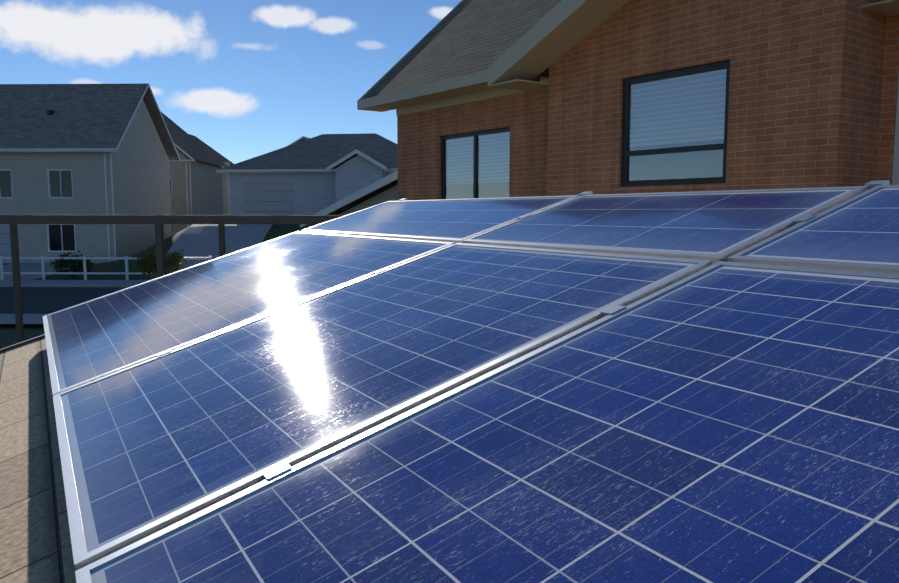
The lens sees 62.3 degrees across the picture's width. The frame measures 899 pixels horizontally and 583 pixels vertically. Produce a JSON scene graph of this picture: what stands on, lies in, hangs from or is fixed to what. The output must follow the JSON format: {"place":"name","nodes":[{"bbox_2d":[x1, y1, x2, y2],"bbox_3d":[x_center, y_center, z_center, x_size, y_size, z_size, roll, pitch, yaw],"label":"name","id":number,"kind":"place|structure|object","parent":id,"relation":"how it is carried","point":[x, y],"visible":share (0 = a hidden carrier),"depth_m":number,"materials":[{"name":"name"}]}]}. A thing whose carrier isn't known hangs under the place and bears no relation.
{"place":"outdoors","nodes":[
{"label":"outdoors","id":0,"kind":"place"},
{"bbox_2d":[0,334,76,582],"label":"garage roof","id":1,"kind":"structure","parent":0,"point":[35,542],"depth_m":1.59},
{"bbox_2d":[0,287,128,313],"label":"street","id":2,"kind":"structure","parent":0,"point":[42,300],"depth_m":27.28,"materials":[{"name":"grey asphalt"}]},
{"bbox_2d":[0,280,149,323],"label":"kerbs and pavements","id":3,"kind":"structure","parent":0,"point":[27,318],"depth_m":31.12,"materials":[{"name":"concrete"}]},
{"bbox_2d":[0,224,317,348],"bbox_3d":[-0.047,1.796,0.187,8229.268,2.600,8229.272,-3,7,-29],"label":"ground","id":4,"kind":"structure","parent":0,"point":[8,337],"depth_m":35.62,"materials":[{"name":"green plant"}]},
{"bbox_2d":[0,263,68,279],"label":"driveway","id":5,"kind":"structure","parent":4,"relation":"on","point":[30,267],"depth_m":37.09,"materials":[{"name":"concrete"}]},
{"bbox_2d":[50,250,99,277],"bbox_3d":[-17.281,-1.259,34.140,1.985,1.334,2.289,-6,8,-42],"label":"green shrub","id":6,"kind":"object","parent":4,"relation":"on","point":[61,264],"visible":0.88,"depth_m":33.79,"materials":[{"name":"green plant"}]},
{"bbox_2d":[0,83,180,263],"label":"house","id":7,"kind":"structure","parent":4,"relation":"on","point":[112,147],"depth_m":39.27,"materials":[{"name":"beige"}]},
{"bbox_2d":[0,169,75,262],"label":"windows","id":8,"kind":"structure","parent":7,"relation":"attached to","point":[61,237],"depth_m":38.96,"materials":[{"name":"glass"}]},
{"bbox_2d":[0,256,211,279],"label":"white fence","id":9,"kind":"object","parent":4,"relation":"on","point":[85,272],"visible":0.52,"depth_m":33.33,"materials":[{"name":"white wood"}]},
{"bbox_2d":[133,248,188,277],"bbox_3d":[-12.399,-1.147,32.200,2.095,1.518,1.966,4,7,34],"label":"forsythia shrub","id":10,"kind":"object","parent":4,"relation":"on","point":[172,259],"visible":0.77,"depth_m":31.84,"materials":[{"name":"green plant"}]},
{"bbox_2d":[0,215,344,342],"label":"metal railing","id":11,"kind":"object","parent":4,"relation":"on","point":[158,221],"visible":0.29,"depth_m":12.05,"materials":[{"name":"brown metal"}]},
{"bbox_2d":[161,112,226,234],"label":"house","id":12,"kind":"structure","parent":4,"relation":"on","point":[197,187],"depth_m":60.98,"materials":[{"name":"beige"}]},
{"bbox_2d":[170,178,173,232],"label":"house openings","id":13,"kind":"object","parent":12,"relation":"attached to","point":[171,196],"visible":0.12,"depth_m":58.87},
{"bbox_2d":[189,134,233,214],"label":"roof trim","id":14,"kind":"structure","parent":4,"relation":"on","point":[223,159],"depth_m":76.54,"materials":[{"name":"beige"}]},
{"bbox_2d":[150,224,272,276],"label":"driveway","id":15,"kind":"structure","parent":4,"relation":"on","point":[197,240],"depth_m":38.06,"materials":[{"name":"concrete"}]},
{"bbox_2d":[288,136,309,145],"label":"house","id":16,"kind":"structure","parent":4,"relation":"on","point":[302,138],"depth_m":78.82,"materials":[{"name":"beige"}]},
{"bbox_2d":[216,133,397,214],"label":"bungalow","id":17,"kind":"object","parent":4,"relation":"on","point":[322,171],"visible":0.35,"depth_m":44.11,"materials":[{"name":"grey"}]},
{"bbox_2d":[242,182,293,214],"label":"bungalow openings","id":18,"kind":"object","parent":17,"relation":"attached to","point":[268,198],"visible":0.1,"depth_m":44.41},
{"bbox_2d":[300,170,397,227],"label":"roof","id":19,"kind":"structure","parent":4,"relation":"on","point":[383,190],"depth_m":17.80,"materials":[{"name":"grey"}]},
{"bbox_2d":[397,0,898,199],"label":"brick house walls","id":20,"kind":"structure","parent":4,"relation":"on","point":[813,88],"depth_m":8.22,"materials":[{"name":"brown brick"}]},
{"bbox_2d":[361,0,560,99],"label":"roof","id":21,"kind":"structure","parent":20,"relation":"on","point":[465,37],"depth_m":14.18,"materials":[{"name":"grey"}]},
{"bbox_2d":[357,0,898,115],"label":"roof fascia","id":22,"kind":"structure","parent":21,"relation":"attached to","point":[548,39],"depth_m":10.30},
{"bbox_2d":[441,127,509,198],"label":"window","id":23,"kind":"structure","parent":20,"relation":"attached to","point":[475,164],"depth_m":13.50,"materials":[{"name":"glass"}]},
{"bbox_2d":[621,60,729,186],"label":"window","id":24,"kind":"structure","parent":20,"relation":"attached to","point":[674,127],"depth_m":8.93,"materials":[{"name":"glass"}]},
{"bbox_2d":[892,77,898,184],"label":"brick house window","id":25,"kind":"structure","parent":20,"relation":"attached to","point":[895,177],"depth_m":7.80,"materials":[{"name":"white"}]},
{"bbox_2d":[0,0,461,163],"label":"sky","id":26,"kind":"structure","parent":0,"point":[248,79],"materials":[{"name":"blue"}]},
{"bbox_3d":[2.133,1.571,0.329,6.427,3.017,8.589,-3,7,-29],"label":"garage","id":27,"kind":"object","parent":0,"visible":0},
{"bbox_2d":[156,180,889,479],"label":"clamps","id":28,"kind":"object","parent":27,"relation":"on","point":[274,471],"visible":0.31,"depth_m":1.33,"materials":[{"name":"metal"}]},
{"bbox_2d":[43,231,454,395],"bbox_3d":[-0.855,-0.005,2.752,1.140,0.386,1.569,-3,7,-29],"label":"solar panel","id":29,"kind":"object","parent":28,"relation":"attached to","point":[98,338],"visible":0.79,"depth_m":2.49,"materials":[{"name":"glass"}]},
{"bbox_2d":[53,243,711,569],"bbox_3d":[-0.218,0.115,1.626,1.140,0.386,0.990,-3,7,-29],"label":"solar panel","id":30,"kind":"object","parent":28,"relation":"attached to","point":[152,446],"visible":0.88,"depth_m":1.42,"materials":[{"name":"glass"}]},
{"bbox_2d":[301,195,579,243],"bbox_3d":[-0.139,-0.299,3.126,0.489,0.186,1.569,-3,7,-29],"label":"solar panel","id":31,"kind":"object","parent":28,"relation":"attached to","point":[453,220],"visible":0.65,"depth_m":2.90,"materials":[{"name":"glass"}]},
{"bbox_2d":[75,261,898,582],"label":"solar panel","id":32,"kind":"object","parent":28,"relation":"attached to","point":[721,421],"visible":0.94,"depth_m":0.86,"materials":[{"name":"glass"}]},
{"bbox_2d":[463,186,868,264],"bbox_3d":[0.498,-0.179,1.999,0.489,0.186,0.990,-3,7,-29],"label":"solar panel","id":33,"kind":"object","parent":28,"relation":"attached to","point":[714,227],"visible":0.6,"depth_m":1.85,"materials":[{"name":"glass"}]},
{"bbox_2d":[727,185,898,273],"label":"solar panel","id":34,"kind":"object","parent":28,"relation":"attached to","point":[859,232],"visible":0.79,"depth_m":1.40,"materials":[{"name":"glass"}]}
]}

